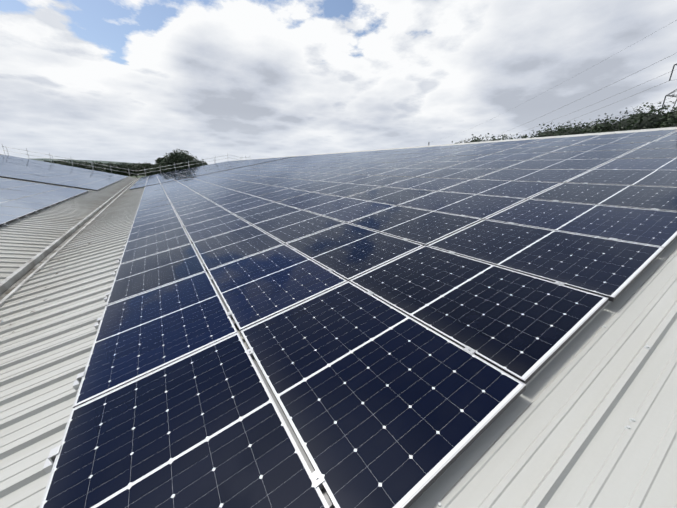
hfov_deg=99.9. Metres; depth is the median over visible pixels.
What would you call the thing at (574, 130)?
bush
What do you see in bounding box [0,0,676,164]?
sky
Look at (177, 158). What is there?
tree
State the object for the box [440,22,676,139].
power lines
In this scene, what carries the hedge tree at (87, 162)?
on the ground
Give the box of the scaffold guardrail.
[2,145,247,176]
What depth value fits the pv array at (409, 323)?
2.41 m
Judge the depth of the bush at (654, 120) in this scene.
34.74 m
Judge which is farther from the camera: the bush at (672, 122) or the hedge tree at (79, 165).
the hedge tree at (79, 165)
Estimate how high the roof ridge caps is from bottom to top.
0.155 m
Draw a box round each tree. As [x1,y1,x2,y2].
[59,159,93,169]
[79,161,95,169]
[91,161,102,170]
[98,162,125,174]
[114,163,135,175]
[127,163,140,178]
[133,162,153,175]
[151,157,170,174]
[160,149,200,172]
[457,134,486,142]
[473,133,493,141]
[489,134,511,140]
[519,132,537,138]
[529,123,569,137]
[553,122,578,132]
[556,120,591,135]
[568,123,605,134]
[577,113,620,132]
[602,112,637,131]
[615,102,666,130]
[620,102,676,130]
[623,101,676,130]
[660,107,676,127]
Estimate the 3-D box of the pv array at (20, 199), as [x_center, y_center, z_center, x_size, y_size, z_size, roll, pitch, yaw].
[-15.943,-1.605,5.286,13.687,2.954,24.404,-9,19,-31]
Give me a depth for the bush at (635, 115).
41.72 m
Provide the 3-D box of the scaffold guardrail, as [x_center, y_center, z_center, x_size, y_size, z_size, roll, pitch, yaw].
[-33.218,-11.851,49.738,34.210,12.232,7.243,-9,19,-31]
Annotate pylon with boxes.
[661,63,676,111]
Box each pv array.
[0,155,128,190]
[0,178,88,226]
[39,129,676,507]
[129,157,290,189]
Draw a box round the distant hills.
[32,158,151,164]
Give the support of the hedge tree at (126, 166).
on the ground
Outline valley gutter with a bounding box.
[0,178,138,307]
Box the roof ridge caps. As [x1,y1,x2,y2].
[0,127,676,160]
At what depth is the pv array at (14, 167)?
26.99 m
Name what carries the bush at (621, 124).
on the ground
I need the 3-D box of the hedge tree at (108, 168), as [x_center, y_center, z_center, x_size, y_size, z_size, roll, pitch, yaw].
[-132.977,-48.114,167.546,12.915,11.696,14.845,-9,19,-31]
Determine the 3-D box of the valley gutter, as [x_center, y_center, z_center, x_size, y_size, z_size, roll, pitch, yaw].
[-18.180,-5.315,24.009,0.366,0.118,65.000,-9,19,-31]
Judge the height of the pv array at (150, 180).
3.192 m
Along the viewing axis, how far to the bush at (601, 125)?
43.50 m
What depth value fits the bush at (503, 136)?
45.75 m
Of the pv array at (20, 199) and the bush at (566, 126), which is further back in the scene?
the bush at (566, 126)
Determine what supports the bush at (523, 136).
on the ground
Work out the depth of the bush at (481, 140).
47.43 m
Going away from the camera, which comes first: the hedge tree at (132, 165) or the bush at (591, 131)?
the bush at (591, 131)
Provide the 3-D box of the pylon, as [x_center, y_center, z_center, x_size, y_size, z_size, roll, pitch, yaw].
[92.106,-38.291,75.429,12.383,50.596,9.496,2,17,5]
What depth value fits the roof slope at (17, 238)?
8.86 m
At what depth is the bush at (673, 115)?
34.29 m
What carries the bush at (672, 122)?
on the ground
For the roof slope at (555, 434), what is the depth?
1.66 m
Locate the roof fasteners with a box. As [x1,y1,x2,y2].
[1,217,650,506]
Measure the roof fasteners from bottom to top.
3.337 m
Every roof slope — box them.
[0,170,676,507]
[0,177,135,281]
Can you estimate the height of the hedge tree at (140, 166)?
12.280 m
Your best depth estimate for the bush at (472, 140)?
51.20 m
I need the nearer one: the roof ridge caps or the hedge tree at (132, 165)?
the roof ridge caps
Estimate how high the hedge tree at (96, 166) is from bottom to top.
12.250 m

